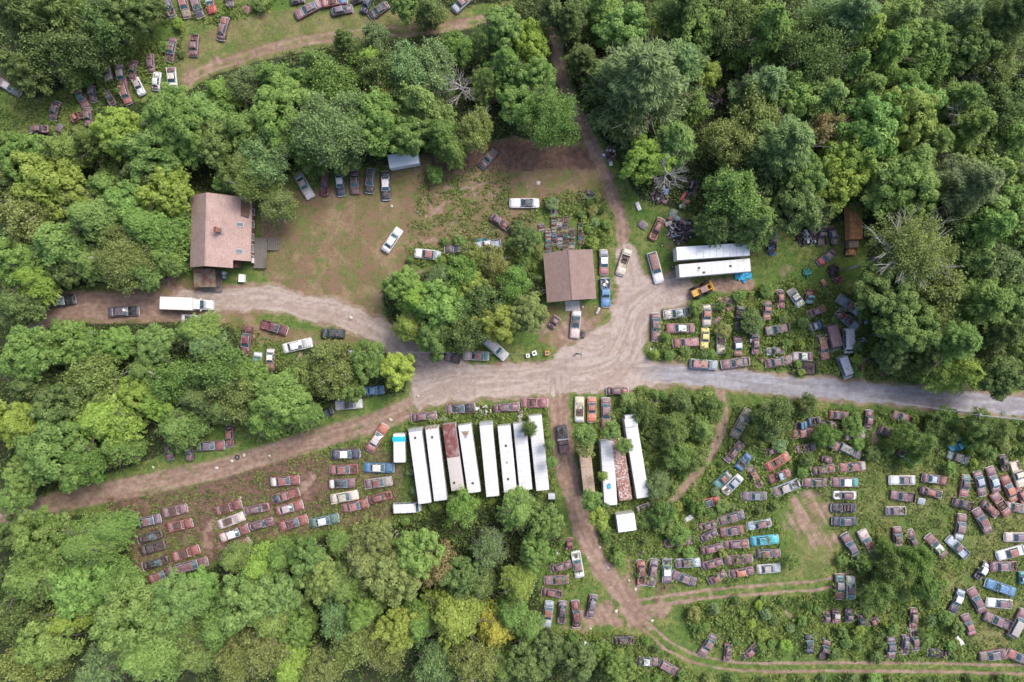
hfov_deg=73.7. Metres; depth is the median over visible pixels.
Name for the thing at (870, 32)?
broadleaf tree
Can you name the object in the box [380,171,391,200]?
sedan
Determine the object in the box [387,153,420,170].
camper trailer
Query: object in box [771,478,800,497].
sedan
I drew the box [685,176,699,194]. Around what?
scrap metal
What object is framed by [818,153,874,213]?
broadleaf tree
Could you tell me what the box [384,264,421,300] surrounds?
broadleaf tree
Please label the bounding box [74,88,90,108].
coupe
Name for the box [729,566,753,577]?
rounded sedan
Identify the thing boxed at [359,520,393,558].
broadleaf tree
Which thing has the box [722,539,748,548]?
rounded sedan
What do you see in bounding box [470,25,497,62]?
broadleaf tree
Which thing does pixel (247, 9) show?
sheet panel
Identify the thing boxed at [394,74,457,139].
broadleaf tree
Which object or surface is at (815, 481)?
sedan
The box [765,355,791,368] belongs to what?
sedan
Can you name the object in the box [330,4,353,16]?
rounded sedan
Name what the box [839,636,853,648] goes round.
shrub
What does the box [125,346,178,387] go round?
broadleaf tree
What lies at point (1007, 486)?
sedan
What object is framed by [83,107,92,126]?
rounded sedan
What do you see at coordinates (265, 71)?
broadleaf tree
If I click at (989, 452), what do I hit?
shrub
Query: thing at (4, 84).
sedan
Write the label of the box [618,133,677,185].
broadleaf tree
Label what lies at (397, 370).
broadleaf tree
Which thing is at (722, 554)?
shrub
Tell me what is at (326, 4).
roofless car
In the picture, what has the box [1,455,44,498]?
broadleaf tree
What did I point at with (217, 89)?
broadleaf tree
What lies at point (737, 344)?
sedan
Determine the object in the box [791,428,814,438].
sedan
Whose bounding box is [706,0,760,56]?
birch tree
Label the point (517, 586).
broadleaf tree
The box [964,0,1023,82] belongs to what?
pine tree
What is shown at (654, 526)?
shrub
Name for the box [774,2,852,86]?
birch tree
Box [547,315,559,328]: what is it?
rounded sedan
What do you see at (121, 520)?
broadleaf tree
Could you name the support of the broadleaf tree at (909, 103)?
on the ground at (804, 520)
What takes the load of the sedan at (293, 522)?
on the ground at (804, 520)
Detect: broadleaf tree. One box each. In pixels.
[0,130,15,146]
[0,132,46,184]
[0,231,50,288]
[0,282,51,329]
[0,324,60,382]
[0,399,42,449]
[0,485,38,516]
[0,514,30,551]
[0,539,71,610]
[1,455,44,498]
[3,263,61,305]
[3,362,67,406]
[8,501,78,576]
[9,150,93,220]
[12,419,94,493]
[12,620,84,677]
[15,288,43,310]
[23,213,102,280]
[27,381,84,424]
[37,129,94,168]
[37,318,99,371]
[43,599,104,638]
[45,559,108,619]
[46,262,79,289]
[49,62,91,93]
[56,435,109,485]
[58,511,132,569]
[60,186,126,252]
[69,242,121,286]
[70,381,150,450]
[72,331,104,364]
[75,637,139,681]
[85,162,131,199]
[88,575,170,659]
[89,106,144,161]
[91,505,142,550]
[92,554,147,598]
[98,326,136,359]
[98,431,151,468]
[101,616,201,681]
[103,179,148,226]
[104,0,152,34]
[109,127,183,183]
[117,375,154,411]
[118,198,191,273]
[120,159,157,189]
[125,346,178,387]
[127,257,164,292]
[133,322,176,366]
[134,161,194,220]
[137,82,205,151]
[137,389,174,421]
[141,0,166,22]
[146,239,189,277]
[148,566,209,631]
[152,404,214,453]
[164,128,204,170]
[174,309,225,348]
[176,378,221,418]
[176,618,232,673]
[185,90,239,127]
[187,564,220,600]
[189,121,238,170]
[196,581,248,651]
[199,394,239,425]
[204,75,247,112]
[211,167,234,194]
[214,540,252,574]
[216,569,277,631]
[218,99,277,154]
[223,347,248,372]
[235,354,274,391]
[238,538,283,581]
[240,400,294,442]
[244,587,305,648]
[248,72,320,150]
[249,366,312,426]
[254,58,290,87]
[259,569,304,617]
[265,536,299,573]
[269,638,320,681]
[278,599,318,648]
[285,401,328,433]
[288,61,314,92]
[288,536,327,575]
[298,46,342,73]
[299,552,347,604]
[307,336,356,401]
[322,525,352,558]
[328,147,365,175]
[332,372,366,402]
[332,555,366,605]
[338,85,401,157]
[339,513,396,579]
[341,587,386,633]
[348,340,384,384]
[356,45,383,74]
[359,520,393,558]
[360,548,421,607]
[369,606,422,657]
[380,352,414,391]
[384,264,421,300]
[387,110,430,156]
[389,308,420,342]
[390,0,419,24]
[392,527,444,579]
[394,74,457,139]
[394,279,434,319]
[401,598,435,642]
[410,279,471,331]
[413,0,448,32]
[415,318,456,362]
[419,581,494,653]
[438,138,468,170]
[438,555,485,600]
[450,266,490,298]
[467,57,506,110]
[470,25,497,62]
[470,557,499,601]
[473,302,516,344]
[473,596,514,651]
[480,43,526,89]
[482,1,523,48]
[482,638,517,681]
[491,590,528,633]
[495,81,539,130]
[495,485,539,533]
[499,562,538,606]
[500,639,547,681]
[508,54,557,94]
[509,226,536,251]
[509,291,549,332]
[511,17,551,63]
[513,610,546,644]
[520,534,555,573]
[526,501,565,540]
[532,630,564,677]
[536,0,587,31]
[557,638,598,681]
[575,0,623,52]
[581,488,602,511]
[588,506,608,531]
[591,1,649,53]
[591,638,611,666]
[600,648,636,681]
[602,419,620,440]
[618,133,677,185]
[637,17,669,43]
[646,117,699,177]
[657,518,675,539]
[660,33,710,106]
[666,387,694,414]
[667,0,725,55]
[671,85,713,129]
[684,409,713,445]
[688,55,721,90]
[693,209,737,248]
[704,0,735,21]
[713,0,797,72]
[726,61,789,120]
[727,196,785,253]
[766,68,821,125]
[770,176,827,235]
[775,149,829,195]
[783,551,800,571]
[793,61,855,122]
[818,6,891,63]
[818,126,880,174]
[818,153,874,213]
[819,197,836,227]
[832,47,873,88]
[833,90,907,172]
[852,258,919,320]
[860,143,944,220]
[870,335,913,374]
[871,298,950,353]
[876,154,888,166]
[881,84,941,149]
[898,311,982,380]
[899,78,948,123]
[907,18,953,66]
[915,352,989,394]
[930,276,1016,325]
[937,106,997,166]
[938,16,1003,75]
[939,232,1008,285]
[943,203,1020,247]
[960,118,1023,162]
[960,145,1023,192]
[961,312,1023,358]
[969,183,1023,240]
[976,351,1023,401]
[980,282,1023,326]
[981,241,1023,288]
[988,336,1023,367]
[993,224,1023,261]
[1009,162,1023,185]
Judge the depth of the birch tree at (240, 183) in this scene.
126.97 m
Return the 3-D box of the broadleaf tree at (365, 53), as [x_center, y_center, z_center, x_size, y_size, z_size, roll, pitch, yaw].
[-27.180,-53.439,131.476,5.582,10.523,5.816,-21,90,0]
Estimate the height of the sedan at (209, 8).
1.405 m
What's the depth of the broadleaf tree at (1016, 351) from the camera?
127.40 m
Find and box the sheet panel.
[243,5,251,12]
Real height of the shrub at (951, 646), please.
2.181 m
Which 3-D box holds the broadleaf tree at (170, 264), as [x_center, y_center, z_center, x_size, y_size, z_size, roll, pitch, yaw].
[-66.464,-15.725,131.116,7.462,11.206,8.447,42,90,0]
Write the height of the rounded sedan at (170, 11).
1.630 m
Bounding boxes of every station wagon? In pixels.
[46,293,76,308]
[117,83,132,105]
[174,556,208,573]
[364,168,376,193]
[482,335,508,360]
[646,251,663,283]
[657,658,678,675]
[672,337,698,347]
[689,358,717,369]
[815,334,829,360]
[838,441,861,459]
[1006,607,1023,638]
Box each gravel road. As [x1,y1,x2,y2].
[178,285,481,388]
[593,362,1023,415]
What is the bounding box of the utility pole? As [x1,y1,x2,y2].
[948,409,981,418]
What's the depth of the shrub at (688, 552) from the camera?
134.82 m
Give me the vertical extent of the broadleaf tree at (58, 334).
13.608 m
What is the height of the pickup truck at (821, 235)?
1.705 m
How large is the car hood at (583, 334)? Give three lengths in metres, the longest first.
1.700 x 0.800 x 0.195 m
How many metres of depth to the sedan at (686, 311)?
135.65 m
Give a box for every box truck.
[160,297,214,310]
[842,203,862,254]
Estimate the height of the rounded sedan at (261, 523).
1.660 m
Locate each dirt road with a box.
[10,290,204,330]
[412,274,693,401]
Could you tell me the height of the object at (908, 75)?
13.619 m
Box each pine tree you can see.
[0,0,65,63]
[0,42,55,97]
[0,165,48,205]
[0,223,32,249]
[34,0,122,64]
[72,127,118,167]
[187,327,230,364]
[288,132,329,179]
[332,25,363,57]
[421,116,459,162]
[520,418,537,437]
[548,0,590,45]
[560,38,598,81]
[578,54,614,113]
[580,26,694,149]
[602,101,651,143]
[643,0,708,44]
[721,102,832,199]
[791,0,881,66]
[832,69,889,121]
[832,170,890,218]
[864,0,923,49]
[869,23,917,76]
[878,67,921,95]
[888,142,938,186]
[892,151,1006,230]
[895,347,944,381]
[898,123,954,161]
[922,0,983,62]
[928,76,986,127]
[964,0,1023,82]
[983,57,1023,86]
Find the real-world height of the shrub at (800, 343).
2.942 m
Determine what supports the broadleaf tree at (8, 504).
on the ground at (804, 520)
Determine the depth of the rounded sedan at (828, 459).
135.60 m
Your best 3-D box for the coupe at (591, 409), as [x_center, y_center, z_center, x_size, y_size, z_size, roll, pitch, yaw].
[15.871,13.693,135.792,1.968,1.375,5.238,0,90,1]
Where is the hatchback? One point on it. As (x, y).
(333, 333)
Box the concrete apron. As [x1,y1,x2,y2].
[565,301,579,310]
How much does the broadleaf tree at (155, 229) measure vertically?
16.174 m
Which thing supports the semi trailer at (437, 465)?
on the ground at (804, 520)
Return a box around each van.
[393,501,421,513]
[823,323,842,351]
[836,354,853,379]
[841,328,854,353]
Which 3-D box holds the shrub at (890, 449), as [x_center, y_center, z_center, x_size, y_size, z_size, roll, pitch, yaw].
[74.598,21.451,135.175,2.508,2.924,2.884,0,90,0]
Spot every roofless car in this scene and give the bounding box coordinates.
[161,503,187,517]
[166,518,193,532]
[170,544,200,561]
[214,499,242,515]
[217,511,245,528]
[320,0,347,8]
[521,398,547,407]
[574,396,583,422]
[615,248,631,275]
[716,335,724,353]
[724,553,752,564]
[734,306,744,319]
[734,452,752,471]
[764,451,790,471]
[794,442,815,453]
[806,416,821,426]
[830,503,855,512]
[927,647,952,658]
[988,492,1012,517]
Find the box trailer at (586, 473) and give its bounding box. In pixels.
[579,454,594,491]
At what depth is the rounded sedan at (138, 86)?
135.53 m
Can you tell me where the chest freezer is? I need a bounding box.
[238,274,245,281]
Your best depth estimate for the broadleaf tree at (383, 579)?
125.82 m
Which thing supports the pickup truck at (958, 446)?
on the ground at (804, 520)
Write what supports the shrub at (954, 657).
on the ground at (804, 520)
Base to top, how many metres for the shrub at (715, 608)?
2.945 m
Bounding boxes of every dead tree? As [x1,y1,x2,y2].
[443,69,476,106]
[651,153,689,191]
[938,100,982,145]
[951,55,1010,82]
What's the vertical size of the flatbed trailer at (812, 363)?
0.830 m
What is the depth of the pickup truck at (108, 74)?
135.63 m
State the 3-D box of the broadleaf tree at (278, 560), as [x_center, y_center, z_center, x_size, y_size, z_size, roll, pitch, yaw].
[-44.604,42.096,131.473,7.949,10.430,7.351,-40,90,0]
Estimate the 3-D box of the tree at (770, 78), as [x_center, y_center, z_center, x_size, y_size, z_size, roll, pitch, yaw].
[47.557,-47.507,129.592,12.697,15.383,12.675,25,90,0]
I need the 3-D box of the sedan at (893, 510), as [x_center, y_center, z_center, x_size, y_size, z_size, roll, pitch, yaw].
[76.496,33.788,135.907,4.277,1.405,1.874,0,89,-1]
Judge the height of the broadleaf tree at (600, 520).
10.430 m
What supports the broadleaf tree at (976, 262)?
on the ground at (804, 520)
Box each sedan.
[0,77,21,97]
[49,101,62,120]
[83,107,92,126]
[87,83,98,102]
[107,306,139,316]
[115,63,127,85]
[128,60,138,79]
[131,76,146,96]
[136,514,161,527]
[146,54,156,73]
[146,566,173,584]
[152,72,162,90]
[163,442,174,459]
[164,0,176,17]
[164,37,177,62]
[166,67,177,84]
[178,0,191,18]
[181,314,197,321]
[185,444,194,460]
[190,0,204,18]
[196,440,224,450]
[204,0,216,14]
[217,17,229,40]
[217,524,249,542]
[222,537,250,552]
[225,0,234,7]
[225,425,234,446]
[240,326,253,355]
[247,517,274,531]
[253,352,262,362]
[265,348,274,369]
[270,474,299,486]
[271,487,300,503]
[275,499,303,515]
[278,514,308,531]
[282,337,312,352]
[290,0,304,5]
[293,0,321,19]
[309,513,339,527]
[329,464,358,474]
[329,478,355,488]
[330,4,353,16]
[330,490,358,503]
[331,448,360,458]
[334,173,345,196]
[341,499,368,512]
[350,170,359,194]
[351,0,363,5]
[360,0,373,14]
[364,462,394,472]
[364,476,392,488]
[365,385,383,395]
[365,422,389,453]
[367,1,389,19]
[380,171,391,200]
[381,227,402,253]
[411,411,436,421]
[414,248,440,259]
[444,244,467,253]
[451,0,470,13]
[463,351,488,360]
[489,213,508,230]
[493,402,519,412]
[542,600,553,627]
[544,574,568,584]
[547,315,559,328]
[550,560,571,572]
[571,550,584,577]
[571,600,580,627]
[585,594,597,617]
[599,249,608,275]
[601,397,610,428]
[606,387,628,394]
[636,502,650,511]
[636,559,645,585]
[636,655,657,665]
[646,558,658,586]
[651,312,660,341]
[661,557,671,582]
[663,307,689,319]
[665,323,693,332]
[672,569,696,586]
[675,557,700,567]
[696,496,719,508]
[697,519,716,530]
[697,632,717,656]
[698,528,717,542]
[699,542,722,554]
[700,328,709,348]
[700,557,722,569]
[702,304,710,325]
[707,569,726,584]
[712,470,731,487]
[717,509,744,524]
[719,524,743,536]
[720,356,749,369]
[721,473,743,495]
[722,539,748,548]
[723,440,743,462]
[723,642,731,660]
[729,407,751,439]
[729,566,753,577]
[732,336,742,355]
[736,322,745,328]
[742,642,756,659]
[746,518,771,530]
[749,329,758,343]
[750,337,759,354]
[750,534,778,545]
[755,548,780,557]
[756,562,780,573]
[764,447,776,455]
[765,346,783,355]
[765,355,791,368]
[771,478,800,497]
[775,289,784,308]
[786,287,804,307]
[791,352,812,360]
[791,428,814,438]
[802,478,826,486]
[804,633,813,652]
[806,304,826,317]
[808,320,822,331]
[811,463,834,474]
[815,247,837,266]
[819,455,831,463]
[822,610,830,622]
[826,226,838,244]
[831,477,858,486]
[831,516,855,525]
[831,608,840,622]
[833,573,844,599]
[838,461,865,472]
[840,532,860,559]
[843,608,852,621]
[844,431,864,440]
[845,575,855,599]
[855,613,865,625]
[857,528,876,553]
[862,409,873,429]
[866,615,878,625]
[884,506,905,514]
[885,636,896,657]
[890,410,911,423]
[891,526,902,547]
[896,448,915,464]
[899,634,909,654]
[905,528,917,548]
[907,607,918,628]
[908,629,919,650]
[918,486,942,498]
[923,533,947,558]
[944,535,969,559]
[945,450,969,464]
[947,587,965,613]
[952,513,966,540]
[958,474,970,496]
[960,613,975,635]
[966,586,986,613]
[971,507,993,534]
[972,470,986,496]
[978,648,1007,661]
[979,500,999,517]
[983,578,1015,596]
[984,465,1000,492]
[985,597,1012,608]
[988,560,1016,571]
[995,544,1023,560]
[999,474,1017,502]
[1003,532,1023,541]
[1005,501,1023,512]
[1006,648,1023,663]
[1017,571,1023,583]
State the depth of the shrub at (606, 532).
134.57 m
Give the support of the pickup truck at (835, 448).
on the ground at (804, 520)
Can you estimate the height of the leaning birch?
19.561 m
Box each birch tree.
[0,187,57,246]
[0,591,54,647]
[0,636,82,681]
[3,17,76,80]
[52,21,128,77]
[56,349,128,407]
[72,0,136,56]
[87,226,157,297]
[143,354,198,405]
[184,344,258,396]
[204,362,263,422]
[210,146,285,202]
[210,634,262,681]
[223,63,262,101]
[233,126,292,188]
[233,625,293,681]
[257,188,298,225]
[279,354,323,399]
[283,83,379,170]
[296,642,349,681]
[306,52,365,112]
[317,597,356,646]
[325,620,374,672]
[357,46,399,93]
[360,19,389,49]
[362,617,408,678]
[366,74,401,102]
[380,33,429,100]
[407,36,458,100]
[409,634,461,681]
[414,537,456,590]
[424,264,452,288]
[437,27,473,66]
[437,313,487,355]
[440,253,484,293]
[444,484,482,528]
[446,638,500,681]
[449,277,508,324]
[458,104,494,154]
[458,242,487,271]
[469,526,510,571]
[478,242,509,285]
[494,264,533,307]
[507,79,582,151]
[569,423,597,446]
[576,439,594,457]
[630,399,659,428]
[643,499,677,527]
[644,468,669,499]
[645,421,667,446]
[659,411,690,448]
[661,441,693,471]
[666,522,690,545]
[682,446,710,472]
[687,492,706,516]
[692,385,715,408]
[696,393,727,424]
[697,114,759,169]
[701,163,764,228]
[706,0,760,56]
[717,0,772,27]
[726,80,781,160]
[740,308,764,333]
[752,392,795,440]
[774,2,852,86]
[792,390,817,416]
[807,108,851,156]
[811,422,843,447]
[841,415,866,436]
[850,552,874,573]
[858,577,897,612]
[862,210,965,292]
[872,548,918,590]
[873,537,898,559]
[888,418,922,448]
[896,256,970,327]
[897,543,936,576]
[899,445,923,471]
[902,47,966,89]
[908,425,942,458]
[911,571,944,602]
[921,410,946,438]
[925,194,975,245]
[935,404,959,427]
[935,425,961,446]
[958,405,993,437]
[960,427,987,450]
[963,39,1021,86]
[969,72,1023,136]
[982,409,1015,448]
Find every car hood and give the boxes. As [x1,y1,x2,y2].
[55,123,62,131]
[581,330,585,338]
[635,202,641,210]
[638,220,647,229]
[665,221,671,226]
[669,209,677,218]
[679,192,686,199]
[685,514,692,522]
[713,316,721,323]
[820,278,826,285]
[917,498,925,504]
[957,636,964,645]
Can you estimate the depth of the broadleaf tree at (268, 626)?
127.25 m
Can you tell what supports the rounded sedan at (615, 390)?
on the ground at (804, 520)
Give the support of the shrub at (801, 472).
on the ground at (804, 520)
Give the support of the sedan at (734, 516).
on the ground at (804, 520)
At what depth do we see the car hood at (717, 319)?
136.09 m
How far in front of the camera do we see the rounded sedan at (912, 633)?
135.77 m
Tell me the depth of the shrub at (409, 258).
135.50 m
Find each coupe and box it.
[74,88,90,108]
[293,172,314,199]
[446,403,475,413]
[509,198,538,207]
[569,310,580,338]
[587,397,596,422]
[741,491,766,500]
[762,301,771,320]
[828,410,847,419]
[888,475,914,484]
[921,473,946,484]
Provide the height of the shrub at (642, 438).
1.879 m
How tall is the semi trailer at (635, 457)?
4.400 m
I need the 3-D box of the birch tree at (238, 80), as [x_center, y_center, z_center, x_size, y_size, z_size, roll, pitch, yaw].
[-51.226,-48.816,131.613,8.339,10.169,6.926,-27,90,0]
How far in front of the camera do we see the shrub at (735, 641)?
135.25 m
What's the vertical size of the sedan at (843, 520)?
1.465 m
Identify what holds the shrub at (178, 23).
on the ground at (804, 520)
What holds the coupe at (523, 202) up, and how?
on the ground at (804, 520)
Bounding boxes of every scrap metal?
[476,405,491,415]
[550,209,558,217]
[580,189,595,199]
[601,276,610,288]
[602,141,616,162]
[648,190,666,203]
[666,218,694,246]
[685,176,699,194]
[705,92,727,110]
[717,295,734,315]
[718,58,724,73]
[767,245,775,256]
[793,362,814,374]
[795,228,818,246]
[827,262,840,277]
[831,276,844,284]
[834,308,847,318]
[867,352,879,365]
[870,368,887,375]
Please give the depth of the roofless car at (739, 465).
135.72 m
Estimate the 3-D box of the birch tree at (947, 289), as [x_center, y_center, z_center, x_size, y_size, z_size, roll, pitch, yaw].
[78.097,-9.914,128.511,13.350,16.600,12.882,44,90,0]
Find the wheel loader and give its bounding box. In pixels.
[690,280,714,298]
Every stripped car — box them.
[30,125,49,133]
[69,111,82,123]
[102,89,116,106]
[137,530,163,543]
[138,540,166,555]
[141,555,169,570]
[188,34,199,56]
[244,502,270,515]
[320,171,329,195]
[322,407,333,415]
[366,490,392,504]
[541,586,562,597]
[557,600,566,623]
[565,537,573,549]
[612,635,634,644]
[648,217,664,240]
[663,535,691,547]
[745,465,763,488]
[832,490,855,499]
[877,425,892,437]
[951,497,973,510]
[972,560,989,580]
[998,454,1008,470]
[1015,487,1023,503]
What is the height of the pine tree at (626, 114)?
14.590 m
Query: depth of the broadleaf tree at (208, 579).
128.46 m
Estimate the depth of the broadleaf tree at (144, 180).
127.70 m
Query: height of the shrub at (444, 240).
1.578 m
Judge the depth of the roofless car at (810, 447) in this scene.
135.75 m
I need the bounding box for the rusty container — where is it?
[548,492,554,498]
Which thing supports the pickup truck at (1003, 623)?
on the ground at (804, 520)
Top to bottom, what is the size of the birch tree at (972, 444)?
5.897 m
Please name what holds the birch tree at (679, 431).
on the ground at (804, 520)
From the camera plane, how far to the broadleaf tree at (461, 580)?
127.19 m
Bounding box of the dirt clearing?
[410,244,666,403]
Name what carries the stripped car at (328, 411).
on the ground at (804, 520)
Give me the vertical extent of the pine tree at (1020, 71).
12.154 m
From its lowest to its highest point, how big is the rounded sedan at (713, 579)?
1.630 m
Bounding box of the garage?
[543,249,595,302]
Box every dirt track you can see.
[0,395,468,523]
[179,11,487,88]
[548,391,647,626]
[550,27,638,286]
[650,388,731,526]
[694,278,755,297]
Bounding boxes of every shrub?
[82,73,93,86]
[89,68,104,79]
[95,78,101,85]
[114,87,119,96]
[119,42,135,57]
[157,41,167,52]
[172,17,184,31]
[177,50,183,58]
[252,0,268,11]
[400,515,409,525]
[405,469,413,476]
[406,255,413,262]
[409,483,416,496]
[427,164,443,184]
[429,500,441,511]
[434,254,446,267]
[440,237,449,244]
[447,255,456,263]
[447,493,459,504]
[453,235,464,245]
[453,485,469,497]
[486,497,495,504]
[503,237,514,249]
[509,220,524,234]
[517,256,529,268]
[517,492,530,505]
[524,246,533,254]
[533,232,541,245]
[534,250,540,257]
[534,274,544,281]
[543,438,555,450]
[545,196,558,209]
[546,455,557,467]
[549,548,557,556]
[558,538,564,545]
[567,630,579,643]
[575,210,585,217]
[583,224,590,232]
[587,197,594,205]
[587,205,597,217]
[587,236,598,250]
[590,217,599,227]
[593,192,600,201]
[598,470,608,482]
[598,524,610,537]
[599,206,606,212]
[600,219,610,228]
[601,498,610,512]
[603,536,612,544]
[610,551,625,566]
[611,544,619,551]
[613,437,633,455]
[616,648,623,654]
[620,392,637,408]
[635,507,654,527]
[639,434,645,441]
[639,535,648,544]
[640,636,650,646]
[642,440,653,450]
[642,674,650,681]
[645,468,652,477]
[648,349,659,358]
[648,388,661,399]
[651,673,661,681]
[652,520,663,533]
[652,645,660,653]
[658,331,670,342]
[660,390,668,400]
[664,349,674,360]
[666,478,679,491]
[674,501,683,511]
[675,546,683,552]
[676,677,690,681]
[677,669,686,677]
[678,468,688,481]
[679,345,690,355]
[683,495,693,505]
[683,545,694,558]
[684,441,694,447]
[686,405,697,417]
[687,300,702,314]
[687,605,700,622]
[690,622,698,631]
[698,348,707,358]
[698,622,710,633]
[701,673,713,681]
[704,507,716,517]
[707,349,715,359]
[707,603,720,614]
[709,486,719,496]
[714,322,731,338]
[715,618,722,626]
[716,499,730,515]
[717,302,726,310]
[718,548,727,557]
[722,347,734,355]
[725,672,737,681]
[729,502,735,510]
[730,594,740,605]
[730,636,740,645]
[732,288,745,302]
[737,610,745,617]
[742,436,750,444]
[746,618,755,629]
[750,408,760,423]
[753,505,763,514]
[755,600,762,610]
[755,640,766,654]
[756,439,763,446]
[756,629,769,641]
[758,675,770,681]
[759,401,768,408]
[759,608,772,620]
[760,282,774,298]
[760,595,766,603]
[768,499,779,511]
[768,639,776,648]
[769,615,780,625]
[772,439,788,452]
[777,596,784,605]
[778,314,786,322]
[778,640,792,651]
[782,339,792,349]
[786,623,794,632]
[793,339,805,349]
[793,360,801,367]
[796,368,805,376]
[797,316,809,327]
[797,452,814,465]
[797,466,807,476]
[797,615,806,626]
[806,601,813,609]
[813,606,822,615]
[816,673,826,681]
[828,317,837,323]
[828,647,841,660]
[837,554,847,565]
[837,626,848,637]
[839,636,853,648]
[843,670,858,681]
[848,437,864,450]
[850,352,863,364]
[851,363,857,371]
[851,639,862,651]
[852,340,862,353]
[852,625,864,638]
[853,287,864,301]
[855,370,864,377]
[857,308,869,319]
[863,607,874,617]
[865,445,881,461]
[866,336,877,346]
[866,672,882,681]
[867,551,879,563]
[870,651,883,664]
[871,568,880,580]
[873,355,882,368]
[877,534,886,540]
[877,628,886,637]
[877,642,885,649]
[880,619,887,627]
[882,442,895,455]
[884,675,896,681]
[885,618,900,635]
[892,370,904,376]
[896,586,910,601]
[897,545,906,555]
[912,414,919,422]
[917,630,924,636]
[919,634,932,647]
[925,615,936,626]
[926,598,938,608]
[933,676,943,681]
[937,610,954,625]
[938,577,950,589]
[942,461,955,475]
[943,640,956,652]
[949,652,957,660]
[951,620,965,638]
[961,423,971,432]
[962,673,973,681]
[964,450,974,457]
[968,458,978,466]
[974,443,986,452]
[981,445,997,459]
[997,672,1011,681]
[1000,442,1011,452]
[1010,444,1017,451]
[1018,432,1023,442]
[1019,445,1023,453]
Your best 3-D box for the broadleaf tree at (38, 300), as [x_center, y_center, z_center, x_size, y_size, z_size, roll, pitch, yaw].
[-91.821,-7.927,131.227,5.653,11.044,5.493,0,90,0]
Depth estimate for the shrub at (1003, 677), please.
134.61 m
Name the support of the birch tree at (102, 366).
on the ground at (804, 520)
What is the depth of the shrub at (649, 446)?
135.38 m
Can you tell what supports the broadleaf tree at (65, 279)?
on the ground at (804, 520)
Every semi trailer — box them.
[408,426,432,503]
[425,424,447,500]
[442,421,464,490]
[458,422,480,492]
[479,420,499,496]
[497,423,516,492]
[513,421,531,489]
[528,414,548,490]
[599,439,616,505]
[609,436,631,500]
[622,414,648,498]
[673,243,749,261]
[675,258,750,278]
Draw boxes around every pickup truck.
[103,63,113,82]
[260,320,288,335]
[335,399,362,409]
[439,352,461,363]
[474,239,500,248]
[478,146,499,169]
[600,278,610,307]
[764,322,789,335]
[767,231,777,250]
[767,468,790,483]
[794,420,806,429]
[804,289,814,303]
[816,224,826,245]
[817,638,830,660]
[820,420,839,429]
[827,441,839,451]
[834,308,859,330]
[835,294,860,316]
[888,490,915,502]
[947,437,965,451]
[981,611,1012,630]
[1009,460,1023,487]
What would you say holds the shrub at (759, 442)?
on the ground at (804, 520)
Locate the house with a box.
[190,192,279,292]
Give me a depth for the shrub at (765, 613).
134.83 m
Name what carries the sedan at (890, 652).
on the ground at (804, 520)
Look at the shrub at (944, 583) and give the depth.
134.82 m
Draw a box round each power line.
[348,351,580,354]
[581,354,976,414]
[980,415,1023,419]
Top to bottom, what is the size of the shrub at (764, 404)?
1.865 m
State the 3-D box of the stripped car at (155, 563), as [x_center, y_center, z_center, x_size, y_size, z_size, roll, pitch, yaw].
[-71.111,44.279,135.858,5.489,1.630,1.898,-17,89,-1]
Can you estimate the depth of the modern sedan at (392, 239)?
135.49 m
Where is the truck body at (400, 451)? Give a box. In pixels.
[393,432,406,462]
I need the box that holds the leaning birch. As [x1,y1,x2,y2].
[844,203,959,289]
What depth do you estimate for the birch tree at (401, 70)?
126.54 m
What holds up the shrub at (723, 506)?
on the ground at (804, 520)
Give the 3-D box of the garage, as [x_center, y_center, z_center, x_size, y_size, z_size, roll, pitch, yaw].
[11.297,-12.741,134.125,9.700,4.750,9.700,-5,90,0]
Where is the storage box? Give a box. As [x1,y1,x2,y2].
[615,510,636,531]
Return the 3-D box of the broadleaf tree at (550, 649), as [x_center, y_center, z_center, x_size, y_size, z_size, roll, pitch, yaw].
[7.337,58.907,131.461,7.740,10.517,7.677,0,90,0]
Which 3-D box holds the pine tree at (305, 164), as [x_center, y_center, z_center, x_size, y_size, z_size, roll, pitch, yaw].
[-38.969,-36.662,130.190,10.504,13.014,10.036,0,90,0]
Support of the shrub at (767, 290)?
on the ground at (804, 520)
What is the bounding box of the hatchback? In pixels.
[321,329,344,337]
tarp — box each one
[392,436,405,441]
[735,272,751,282]
[803,268,811,277]
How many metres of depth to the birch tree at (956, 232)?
126.17 m
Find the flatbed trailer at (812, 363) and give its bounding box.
[791,361,816,374]
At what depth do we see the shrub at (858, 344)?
134.26 m
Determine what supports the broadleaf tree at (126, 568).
on the ground at (804, 520)
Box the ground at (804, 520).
[0,0,1023,681]
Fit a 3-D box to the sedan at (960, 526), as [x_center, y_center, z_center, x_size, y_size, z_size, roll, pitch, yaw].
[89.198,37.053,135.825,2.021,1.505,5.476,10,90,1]
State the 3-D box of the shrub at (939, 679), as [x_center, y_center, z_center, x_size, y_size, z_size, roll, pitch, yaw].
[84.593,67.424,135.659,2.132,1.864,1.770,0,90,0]
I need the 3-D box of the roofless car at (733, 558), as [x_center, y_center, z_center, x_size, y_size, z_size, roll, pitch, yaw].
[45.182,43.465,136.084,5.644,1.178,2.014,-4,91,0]
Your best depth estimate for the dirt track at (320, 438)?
136.53 m
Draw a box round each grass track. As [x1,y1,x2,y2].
[620,614,1023,679]
[639,569,863,610]

